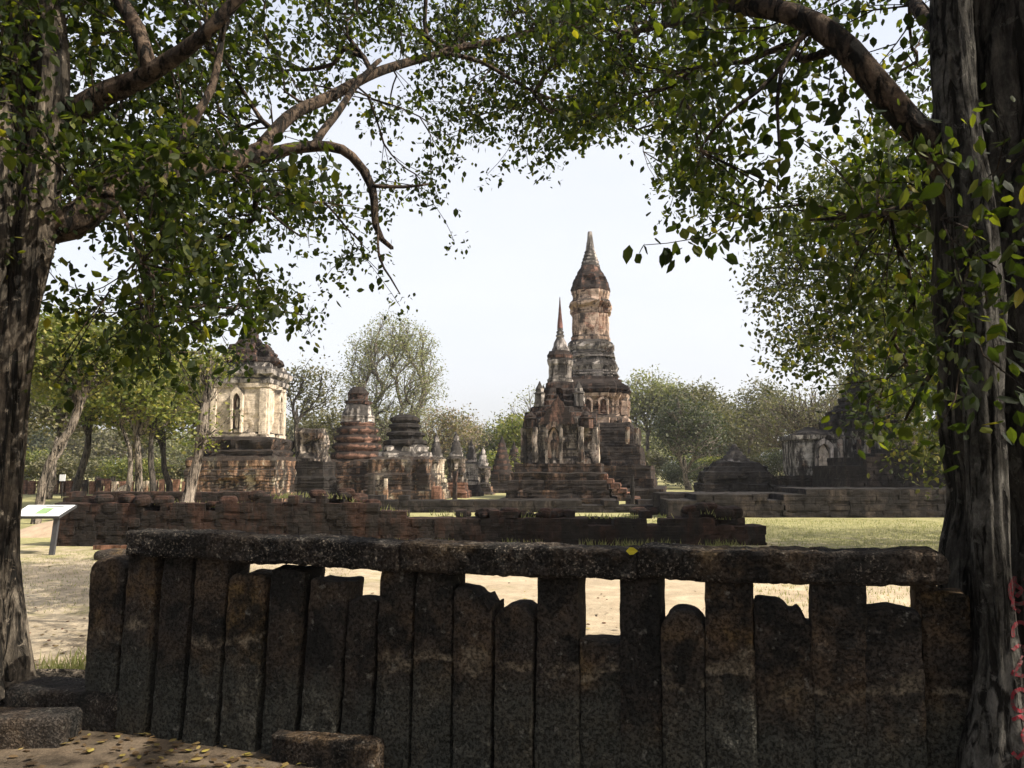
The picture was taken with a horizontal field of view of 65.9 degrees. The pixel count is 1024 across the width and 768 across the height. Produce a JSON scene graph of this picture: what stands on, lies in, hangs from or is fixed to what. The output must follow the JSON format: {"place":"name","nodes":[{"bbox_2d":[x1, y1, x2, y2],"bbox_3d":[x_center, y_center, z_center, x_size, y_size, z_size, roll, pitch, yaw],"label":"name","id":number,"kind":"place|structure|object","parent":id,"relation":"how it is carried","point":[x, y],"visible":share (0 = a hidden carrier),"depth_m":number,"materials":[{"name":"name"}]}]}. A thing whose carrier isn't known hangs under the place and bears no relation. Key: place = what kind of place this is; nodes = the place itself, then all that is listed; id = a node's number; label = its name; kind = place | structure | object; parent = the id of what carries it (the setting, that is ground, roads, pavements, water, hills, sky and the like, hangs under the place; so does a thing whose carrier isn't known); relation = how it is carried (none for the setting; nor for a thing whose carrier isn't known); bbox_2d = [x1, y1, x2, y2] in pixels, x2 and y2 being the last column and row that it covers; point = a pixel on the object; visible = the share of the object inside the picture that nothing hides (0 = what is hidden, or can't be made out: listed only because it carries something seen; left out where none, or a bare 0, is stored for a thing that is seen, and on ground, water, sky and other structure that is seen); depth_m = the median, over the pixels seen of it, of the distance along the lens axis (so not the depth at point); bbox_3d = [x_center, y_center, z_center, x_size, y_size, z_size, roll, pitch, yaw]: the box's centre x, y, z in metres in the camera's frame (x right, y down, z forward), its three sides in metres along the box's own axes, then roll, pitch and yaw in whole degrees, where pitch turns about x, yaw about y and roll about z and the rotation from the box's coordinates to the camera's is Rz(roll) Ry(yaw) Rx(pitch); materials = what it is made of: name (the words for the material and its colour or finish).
{"place":"outdoors","nodes":[
{"label":"outdoors","id":0,"kind":"place"},
{"bbox_2d":[1,0,935,465],"label":"sky","id":1,"kind":"structure","parent":0,"point":[492,312],"materials":[{"name":"white"}]},
{"bbox_2d":[0,471,943,767],"bbox_3d":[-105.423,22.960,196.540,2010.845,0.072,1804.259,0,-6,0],"label":"ground","id":2,"kind":"structure","parent":0,"point":[46,619],"depth_m":10.24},
{"bbox_2d":[20,521,52,537],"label":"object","id":3,"kind":"object","parent":2,"relation":"on","point":[42,530],"visible":0.06,"depth_m":19.14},
{"bbox_2d":[0,707,82,748],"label":"stone block","id":4,"kind":"object","parent":2,"relation":"on","point":[36,727],"depth_m":4.60,"materials":[{"name":"stone"}]},
{"bbox_2d":[27,382,63,445],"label":"broad tree","id":5,"kind":"object","parent":2,"relation":"on","point":[30,422],"visible":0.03,"depth_m":40.86,"materials":[{"name":"green plant"}]},
{"bbox_2d":[24,446,68,486],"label":"bush","id":6,"kind":"object","parent":2,"relation":"on","point":[29,459],"visible":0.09,"depth_m":61.94,"materials":[{"name":"green plant"}]},
{"bbox_2d":[26,425,67,480],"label":"tree","id":7,"kind":"object","parent":2,"relation":"on","point":[36,441],"visible":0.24,"depth_m":106.78,"materials":[{"name":"green plant"}]},
{"bbox_2d":[21,505,76,554],"bbox_3d":[-9.111,2.857,15.237,1.061,1.011,0.614,0,-6,0],"label":"information board","id":8,"kind":"object","parent":2,"relation":"on","point":[56,513],"visible":0.74,"depth_m":15.10,"materials":[{"name":"metal"}]},
{"bbox_2d":[4,676,117,731],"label":"stone block","id":9,"kind":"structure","parent":2,"relation":"on","point":[99,710],"depth_m":4.95,"materials":[{"name":"stone"}]},
{"bbox_2d":[28,317,107,498],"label":"broad tree","id":10,"kind":"object","parent":2,"relation":"on","point":[52,482],"visible":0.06,"depth_m":43.82,"materials":[{"name":"green plant"}]},
{"bbox_2d":[24,450,111,480],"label":"bush","id":11,"kind":"object","parent":2,"relation":"on","point":[67,466],"visible":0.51,"depth_m":61.15,"materials":[{"name":"green plant"}]},
{"bbox_2d":[32,425,122,481],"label":"tree","id":12,"kind":"object","parent":2,"relation":"on","point":[69,447],"visible":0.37,"depth_m":100.17,"materials":[{"name":"green plant"}]},
{"bbox_2d":[30,323,136,490],"bbox_3d":[-18.013,1.263,34.098,5.534,8.282,6.080,0,-6,0],"label":"dark tree","id":13,"kind":"object","parent":2,"relation":"on","point":[88,421],"visible":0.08,"depth_m":33.68,"materials":[{"name":"green plant"}]},
{"bbox_2d":[30,300,174,523],"bbox_3d":[-13.664,0.841,24.305,5.556,7.018,6.028,0,-6,0],"label":"leaning tree","id":14,"kind":"object","parent":2,"relation":"on","point":[54,337],"visible":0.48,"depth_m":23.83,"materials":[{"name":"green plant"}]},
{"bbox_2d":[84,455,120,479],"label":"bush","id":15,"kind":"object","parent":2,"relation":"on","point":[99,467],"visible":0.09,"depth_m":69.57,"materials":[{"name":"green plant"}]},
{"bbox_2d":[23,479,184,494],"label":"slab boundary","id":16,"kind":"object","parent":2,"relation":"on","point":[29,487],"visible":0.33,"depth_m":51.45,"materials":[{"name":"stone"}]},
{"bbox_2d":[95,476,115,484],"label":"timber stand","id":17,"kind":"object","parent":2,"relation":"on","point":[113,478],"visible":0.36,"depth_m":55.46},
{"bbox_2d":[94,548,125,559],"bbox_3d":[-7.220,3.113,14.341,0.603,0.260,0.442,0,-6,0],"label":"stone block","id":18,"kind":"object","parent":2,"relation":"on","point":[99,554],"depth_m":14.16,"materials":[{"name":"stone"}]},
{"bbox_2d":[93,545,126,549],"bbox_3d":[-8.141,3.371,16.117,0.783,0.176,0.164,0,-6,0],"label":"kerb course","id":19,"kind":"object","parent":2,"relation":"on","point":[100,547],"visible":0.43,"depth_m":16.07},
{"bbox_2d":[47,313,191,490],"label":"broad tree","id":20,"kind":"object","parent":2,"relation":"on","point":[122,488],"visible":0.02,"depth_m":48.95,"materials":[{"name":"green plant"}]},
{"bbox_2d":[70,424,180,463],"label":"tree","id":21,"kind":"object","parent":2,"relation":"on","point":[98,448],"visible":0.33,"depth_m":102.08,"materials":[{"name":"green plant"}]},
{"bbox_2d":[92,454,178,481],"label":"bush","id":22,"kind":"object","parent":2,"relation":"on","point":[110,471],"visible":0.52,"depth_m":62.58,"materials":[{"name":"green plant"}]},
{"bbox_2d":[85,330,196,490],"bbox_3d":[-14.330,1.463,29.923,3.916,6.976,4.507,0,-6,0],"label":"slender tree","id":23,"kind":"object","parent":2,"relation":"on","point":[130,406],"visible":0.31,"depth_m":29.70,"materials":[{"name":"green plant"}]},
{"bbox_2d":[99,351,205,490],"bbox_3d":[-16.912,1.940,37.106,5.181,7.645,5.270,0,-6,0],"label":"straight tree","id":24,"kind":"object","parent":2,"relation":"on","point":[152,475],"visible":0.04,"depth_m":36.90,"materials":[{"name":"green plant"}]},
{"bbox_2d":[89,325,216,491],"bbox_3d":[-15.139,1.243,32.996,5.156,8.060,5.050,0,-6,0],"label":"straight tree","id":25,"kind":"object","parent":2,"relation":"on","point":[138,430],"visible":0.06,"depth_m":32.60,"materials":[{"name":"green plant"}]},
{"bbox_2d":[127,384,201,490],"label":"straight tree","id":26,"kind":"object","parent":2,"relation":"on","point":[164,469],"visible":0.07,"depth_m":41.57,"materials":[{"name":"green plant"}]},
{"bbox_2d":[142,453,186,481],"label":"bush","id":27,"kind":"object","parent":2,"relation":"on","point":[171,461],"visible":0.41,"depth_m":64.76,"materials":[{"name":"green plant"}]},
{"bbox_2d":[63,491,269,502],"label":"wall","id":28,"kind":"structure","parent":2,"relation":"on","point":[200,496],"depth_m":24.78,"materials":[{"name":"stone"}]},
{"bbox_2d":[154,431,194,460],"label":"tree","id":29,"kind":"object","parent":2,"relation":"on","point":[176,452],"visible":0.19,"depth_m":91.88,"materials":[{"name":"green plant"}]},
{"bbox_2d":[170,450,192,479],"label":"bush","id":30,"kind":"object","parent":2,"relation":"on","point":[182,476],"visible":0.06,"depth_m":65.42,"materials":[{"name":"green plant"}]},
{"bbox_2d":[133,339,245,502],"bbox_3d":[-8.555,0.949,21.146,3.053,4.867,2.228,0,-6,0],"label":"bare tree","id":31,"kind":"object","parent":2,"relation":"on","point":[202,433],"visible":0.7,"depth_m":20.90,"materials":[{"name":"plant"}]},
{"bbox_2d":[183,328,296,501],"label":"square chedi","id":32,"kind":"structure","parent":2,"relation":"on","point":[258,453],"depth_m":37.62,"materials":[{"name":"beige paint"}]},
{"bbox_2d":[285,412,331,451],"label":"tree","id":33,"kind":"object","parent":2,"relation":"on","point":[289,433],"visible":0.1,"depth_m":105.22,"materials":[{"name":"green plant"}]},
{"bbox_2d":[294,428,336,494],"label":"broken chedi","id":34,"kind":"structure","parent":2,"relation":"on","point":[315,466],"depth_m":40.16,"materials":[{"name":"stone"}]},
{"bbox_2d":[285,352,355,453],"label":"sparse tree","id":35,"kind":"object","parent":2,"relation":"on","point":[319,400],"visible":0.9,"depth_m":55.13,"materials":[{"name":"green plant"}]},
{"bbox_2d":[271,729,384,767],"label":"stone block","id":36,"kind":"object","parent":2,"relation":"on","point":[313,749],"depth_m":4.29,"materials":[{"name":"stone"}]},
{"bbox_2d":[289,401,383,453],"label":"olive tree","id":37,"kind":"object","parent":2,"relation":"on","point":[329,421],"visible":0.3,"depth_m":59.38,"materials":[{"name":"green plant"}]},
{"bbox_2d":[330,387,381,492],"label":"bell chedi","id":38,"kind":"structure","parent":2,"relation":"on","point":[356,446],"depth_m":41.90,"materials":[{"name":"brick"}]},
{"bbox_2d":[0,0,713,731],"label":"tree","id":39,"kind":"object","parent":2,"relation":"on","point":[48,136],"visible":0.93,"depth_m":6.44,"materials":[{"name":"green plant"}]},
{"bbox_2d":[367,474,375,494],"bbox_3d":[-6.694,5.018,37.667,0.334,1.449,0.336,-1,-6,8],"label":"stone post","id":40,"kind":"object","parent":2,"relation":"on","point":[371,489],"visible":0.61,"depth_m":37.58,"materials":[{"name":"stone"}]},
{"bbox_2d":[383,478,387,498],"bbox_3d":[-6.028,5.136,37.670,0.256,1.268,0.247,-1,-6,8],"label":"stone post","id":41,"kind":"object","parent":2,"relation":"on","point":[385,489],"visible":0.66,"depth_m":37.60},
{"bbox_2d":[331,310,448,450],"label":"tree","id":42,"kind":"object","parent":2,"relation":"on","point":[390,366],"visible":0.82,"depth_m":70.86,"materials":[{"name":"green plant"}]},
{"bbox_2d":[361,414,445,499],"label":"crowned chedi","id":43,"kind":"structure","parent":2,"relation":"on","point":[404,462],"depth_m":38.50,"materials":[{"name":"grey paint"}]},
{"bbox_2d":[52,494,766,545],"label":"laterite wall","id":44,"kind":"structure","parent":2,"relation":"on","point":[86,522],"depth_m":16.79,"materials":[{"name":"stone"}]},
{"bbox_2d":[95,494,113,502],"bbox_3d":[-8.752,2.469,16.963,0.340,0.212,0.291,5,-8,-39],"label":"loose block","id":45,"kind":"object","parent":44,"relation":"on","point":[104,498],"depth_m":16.86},
{"bbox_2d":[118,494,134,502],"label":"loose block","id":46,"kind":"object","parent":44,"relation":"on","point":[125,498],"depth_m":16.94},
{"bbox_2d":[133,494,151,506],"bbox_3d":[-7.923,2.500,16.944,0.340,0.254,0.396,-2,-4,-36],"label":"loose block","id":47,"kind":"object","parent":44,"relation":"on","point":[143,500],"depth_m":16.80,"materials":[{"name":"stone"}]},
{"bbox_2d":[154,495,174,505],"bbox_3d":[-7.482,2.514,17.000,0.391,0.235,0.335,1,-6,-8],"label":"loose block","id":48,"kind":"object","parent":44,"relation":"on","point":[159,500],"depth_m":16.86,"materials":[{"name":"stone"}]},
{"bbox_2d":[219,496,237,503],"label":"loose block","id":49,"kind":"object","parent":44,"relation":"on","point":[227,499],"depth_m":16.89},
{"bbox_2d":[248,490,265,499],"bbox_3d":[-5.496,2.395,17.004,0.322,0.204,0.376,-10,-6,-4],"label":"loose block","id":50,"kind":"object","parent":44,"relation":"on","point":[255,495],"depth_m":16.84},
{"bbox_2d":[309,489,326,497],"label":"loose block","id":51,"kind":"object","parent":44,"relation":"on","point":[314,493],"depth_m":17.17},
{"bbox_2d":[337,491,350,498],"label":"loose block","id":52,"kind":"object","parent":44,"relation":"on","point":[347,494],"depth_m":17.01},
{"bbox_2d":[337,488,354,496],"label":"loose block","id":53,"kind":"object","parent":44,"relation":"on","point":[351,491],"depth_m":17.11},
{"bbox_2d":[348,493,367,501],"bbox_3d":[-3.369,2.513,17.296,0.329,0.257,0.384,-4,-8,31],"label":"loose block","id":54,"kind":"object","parent":44,"relation":"on","point":[361,496],"depth_m":17.20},
{"bbox_2d":[540,510,550,518],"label":"loose block","id":55,"kind":"object","parent":44,"relation":"on","point":[545,513],"depth_m":16.90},
{"bbox_2d":[681,505,696,513],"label":"loose block","id":56,"kind":"object","parent":44,"relation":"on","point":[685,509],"depth_m":16.90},
{"bbox_2d":[695,502,708,511],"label":"loose block","id":57,"kind":"object","parent":44,"relation":"on","point":[704,506],"depth_m":16.98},
{"bbox_2d":[714,506,734,517],"bbox_3d":[4.550,2.766,17.035,0.425,0.245,0.364,3,-4,-27],"label":"loose block","id":58,"kind":"object","parent":44,"relation":"on","point":[722,512],"depth_m":16.89,"materials":[{"name":"stone"}]},
{"bbox_2d":[724,505,742,518],"bbox_3d":[4.802,2.794,17.231,0.422,0.260,0.361,1,4,-7],"label":"loose block","id":59,"kind":"object","parent":44,"relation":"on","point":[738,512],"depth_m":17.09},
{"bbox_2d":[431,486,441,498],"bbox_3d":[-3.114,4.724,32.677,0.421,1.004,0.419,-1,-6,8],"label":"stone post","id":60,"kind":"object","parent":2,"relation":"on","point":[436,492],"visible":0.5,"depth_m":32.53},
{"bbox_2d":[431,433,450,498],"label":"stupa","id":61,"kind":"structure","parent":2,"relation":"on","point":[436,449],"depth_m":43.63,"materials":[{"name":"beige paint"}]},
{"bbox_2d":[428,449,465,478],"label":"bush","id":62,"kind":"object","parent":2,"relation":"on","point":[446,455],"visible":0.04,"depth_m":65.19,"materials":[{"name":"green plant"}]},
{"bbox_2d":[6,589,888,767],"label":"leaf litter","id":63,"kind":"object","parent":2,"relation":"on","point":[195,757],"visible":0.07,"depth_m":4.47,"materials":[{"name":"plant"}]},
{"bbox_2d":[154,492,745,545],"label":"weeds","id":64,"kind":"object","parent":2,"relation":"on","point":[589,542],"visible":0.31,"depth_m":16.89,"materials":[{"name":"green plant"}]},
{"bbox_2d":[417,400,489,453],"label":"russet tree","id":65,"kind":"object","parent":2,"relation":"on","point":[449,433],"visible":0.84,"depth_m":64.99,"materials":[{"name":"green plant"}]},
{"bbox_2d":[452,471,457,498],"bbox_3d":[-2.870,5.160,39.671,0.256,1.587,0.263,-1,-6,8],"label":"stone post","id":66,"kind":"object","parent":2,"relation":"on","point":[454,479],"visible":0.84,"depth_m":39.59,"materials":[{"name":"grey stone"}]},
{"bbox_2d":[446,432,471,497],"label":"stupa","id":67,"kind":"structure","parent":2,"relation":"on","point":[458,464],"depth_m":45.41,"materials":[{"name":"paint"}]},
{"bbox_2d":[426,423,500,457],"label":"tree","id":68,"kind":"object","parent":2,"relation":"on","point":[464,450],"visible":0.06,"depth_m":95.98,"materials":[{"name":"green plant"}]},
{"bbox_2d":[451,409,496,454],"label":"russet tree","id":69,"kind":"object","parent":2,"relation":"on","point":[472,439],"visible":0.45,"depth_m":73.89,"materials":[{"name":"green plant"}]},
{"bbox_2d":[465,440,483,495],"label":"stupa","id":70,"kind":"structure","parent":2,"relation":"on","point":[472,473],"depth_m":48.31,"materials":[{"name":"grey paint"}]},
{"bbox_2d":[304,495,652,512],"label":"terrace wall","id":71,"kind":"structure","parent":2,"relation":"on","point":[404,502],"depth_m":29.69,"materials":[{"name":"brick"}]},
{"bbox_2d":[465,430,498,461],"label":"dark bush","id":72,"kind":"object","parent":2,"relation":"on","point":[490,447],"visible":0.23,"depth_m":74.84,"materials":[{"name":"green plant"}]},
{"bbox_2d":[478,447,494,494],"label":"stupa","id":73,"kind":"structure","parent":2,"relation":"on","point":[484,474],"depth_m":51.26,"materials":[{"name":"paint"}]},
{"bbox_2d":[490,436,512,492],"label":"stupa","id":74,"kind":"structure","parent":2,"relation":"on","point":[500,477],"depth_m":55.05,"materials":[{"name":"stone"}]},
{"bbox_2d":[479,412,524,451],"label":"round tree","id":75,"kind":"object","parent":2,"relation":"on","point":[510,432],"visible":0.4,"depth_m":66.67,"materials":[{"name":"green plant"}]},
{"bbox_2d":[486,446,522,481],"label":"bush","id":76,"kind":"object","parent":2,"relation":"on","point":[490,457],"visible":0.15,"depth_m":61.71,"materials":[{"name":"green plant"}]},
{"bbox_2d":[483,408,528,439],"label":"tree","id":77,"kind":"object","parent":2,"relation":"on","point":[503,420],"visible":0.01,"depth_m":107.66,"materials":[{"name":"green plant"}]},
{"bbox_2d":[509,442,521,471],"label":"stupa","id":78,"kind":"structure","parent":2,"relation":"on","point":[513,450],"depth_m":60.37,"materials":[{"name":"stone"}]},
{"bbox_2d":[501,379,543,417],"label":"twiggy tree","id":79,"kind":"object","parent":2,"relation":"on","point":[529,403],"visible":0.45,"depth_m":80.42,"materials":[{"name":"green plant"}]},
{"bbox_2d":[85,528,972,767],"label":"slab fence","id":80,"kind":"object","parent":2,"relation":"on","point":[428,657],"visible":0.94,"depth_m":4.09,"materials":[{"name":"stone"}]},
{"bbox_2d":[500,298,639,503],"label":"pointed chedi","id":81,"kind":"structure","parent":2,"relation":"on","point":[559,448],"depth_m":34.40,"materials":[{"name":"paint"}]},
{"bbox_2d":[568,231,666,500],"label":"lotus bud chedi","id":82,"kind":"structure","parent":2,"relation":"on","point":[594,373],"depth_m":44.76,"materials":[{"name":"beige paint"}]},
{"bbox_2d":[630,474,634,503],"bbox_3d":[4.984,4.466,32.709,0.213,1.452,0.198,-1,-6,8],"label":"stone post","id":83,"kind":"object","parent":2,"relation":"on","point":[632,491],"visible":0.7,"depth_m":32.65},
{"bbox_2d":[621,364,686,455],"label":"pale tree","id":84,"kind":"object","parent":2,"relation":"on","point":[641,404],"visible":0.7,"depth_m":76.23,"materials":[{"name":"green plant"}]},
{"bbox_2d":[644,448,672,478],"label":"bush","id":85,"kind":"object","parent":2,"relation":"on","point":[652,460],"visible":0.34,"depth_m":72.19,"materials":[{"name":"green plant"}]},
{"bbox_2d":[634,424,694,461],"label":"tree","id":86,"kind":"object","parent":2,"relation":"on","point":[643,440],"visible":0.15,"depth_m":98.74,"materials":[{"name":"green plant"}]},
{"bbox_2d":[655,458,705,487],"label":"bush","id":87,"kind":"object","parent":2,"relation":"on","point":[673,473],"visible":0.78,"depth_m":67.29,"materials":[{"name":"green plant"}]},
{"bbox_2d":[667,443,705,480],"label":"tree","id":88,"kind":"object","parent":2,"relation":"on","point":[687,454],"visible":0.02,"depth_m":109.45,"materials":[{"name":"green plant"}]},
{"bbox_2d":[646,387,738,489],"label":"dark tree","id":89,"kind":"object","parent":2,"relation":"on","point":[682,426],"visible":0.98,"depth_m":62.98,"materials":[{"name":"green plant"}]},
{"bbox_2d":[676,453,722,481],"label":"bush","id":90,"kind":"object","parent":2,"relation":"on","point":[703,460],"visible":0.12,"depth_m":69.30,"materials":[{"name":"green plant"}]},
{"bbox_2d":[649,375,750,456],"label":"topped tree","id":91,"kind":"object","parent":2,"relation":"on","point":[700,394],"visible":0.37,"depth_m":74.09,"materials":[{"name":"green plant"}]},
{"bbox_2d":[693,444,775,491],"bbox_3d":[11.217,4.595,39.744,4.312,3.150,4.285,-1,-6,8],"label":"stepped mound","id":92,"kind":"object","parent":2,"relation":"on","point":[734,469],"visible":0.72,"depth_m":38.26,"materials":[{"name":"stone"}]},
{"bbox_2d":[704,451,768,466],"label":"bush","id":93,"kind":"object","parent":2,"relation":"on","point":[758,459],"visible":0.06,"depth_m":63.80,"materials":[{"name":"green plant"}]},
{"bbox_2d":[698,433,786,458],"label":"tree","id":94,"kind":"object","parent":2,"relation":"on","point":[743,449],"visible":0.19,"depth_m":92.23,"materials":[{"name":"green plant"}]},
{"bbox_2d":[710,376,813,456],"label":"tree","id":95,"kind":"object","parent":2,"relation":"on","point":[750,397],"visible":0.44,"depth_m":78.16,"materials":[{"name":"green plant"}]},
{"bbox_2d":[747,444,783,475],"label":"bush","id":96,"kind":"object","parent":2,"relation":"on","point":[775,468],"visible":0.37,"depth_m":67.20,"materials":[{"name":"green plant"}]},
{"bbox_2d":[533,0,1023,767],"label":"tree","id":97,"kind":"object","parent":2,"relation":"on","point":[965,196],"visible":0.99,"depth_m":4.09,"materials":[{"name":"green plant"}]},
{"bbox_2d":[732,378,843,461],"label":"spreading tree","id":98,"kind":"object","parent":2,"relation":"on","point":[801,419],"visible":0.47,"depth_m":60.98,"materials":[{"name":"green plant"}]},
{"bbox_2d":[652,487,945,517],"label":"terrace wall","id":99,"kind":"structure","parent":2,"relation":"on","point":[839,502],"depth_m":26.73,"materials":[{"name":"brick"}]},
{"bbox_2d":[771,427,839,487],"bbox_3d":[13.559,3.879,35.790,3.037,3.856,3.083,0,-6,3],"label":"shaded shrine","id":100,"kind":"object","parent":2,"relation":"on","point":[805,449],"visible":0.4,"depth_m":34.94,"materials":[{"name":"stone"}]},
{"bbox_2d":[729,84,945,500],"bbox_3d":[12.145,-2.466,16.657,16.841,11.918,8.540,0,-6,0],"label":"drooping tree","id":101,"kind":"object","parent":2,"relation":"on","point":[800,332],"visible":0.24,"depth_m":14.00,"materials":[{"name":"green plant"}]},
{"bbox_2d":[818,349,917,457],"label":"shaded chedi","id":102,"kind":"structure","parent":2,"relation":"on","point":[851,444],"depth_m":38.53,"materials":[{"name":"stone"}]},
{"bbox_2d":[807,360,929,432],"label":"tree","id":103,"kind":"object","parent":2,"relation":"on","point":[840,387],"visible":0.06,"depth_m":71.15,"materials":[{"name":"green plant"}]},
{"bbox_2d":[816,273,939,455],"bbox_3d":[20.032,0.106,37.889,11.420,11.507,8.985,0,-6,0],"label":"shade tree","id":104,"kind":"object","parent":2,"relation":"on","point":[899,370],"visible":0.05,"depth_m":36.73,"materials":[{"name":"green plant"}]},
{"bbox_2d":[812,448,945,486],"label":"ruined platform","id":105,"kind":"structure","parent":2,"relation":"on","point":[854,470],"depth_m":30.83,"materials":[{"name":"stone"}]},
{"bbox_2d":[21,514,941,669],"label":"grass","id":106,"kind":"structure","parent":0,"point":[74,664],"depth_m":16.46,"materials":[{"name":"plant"}]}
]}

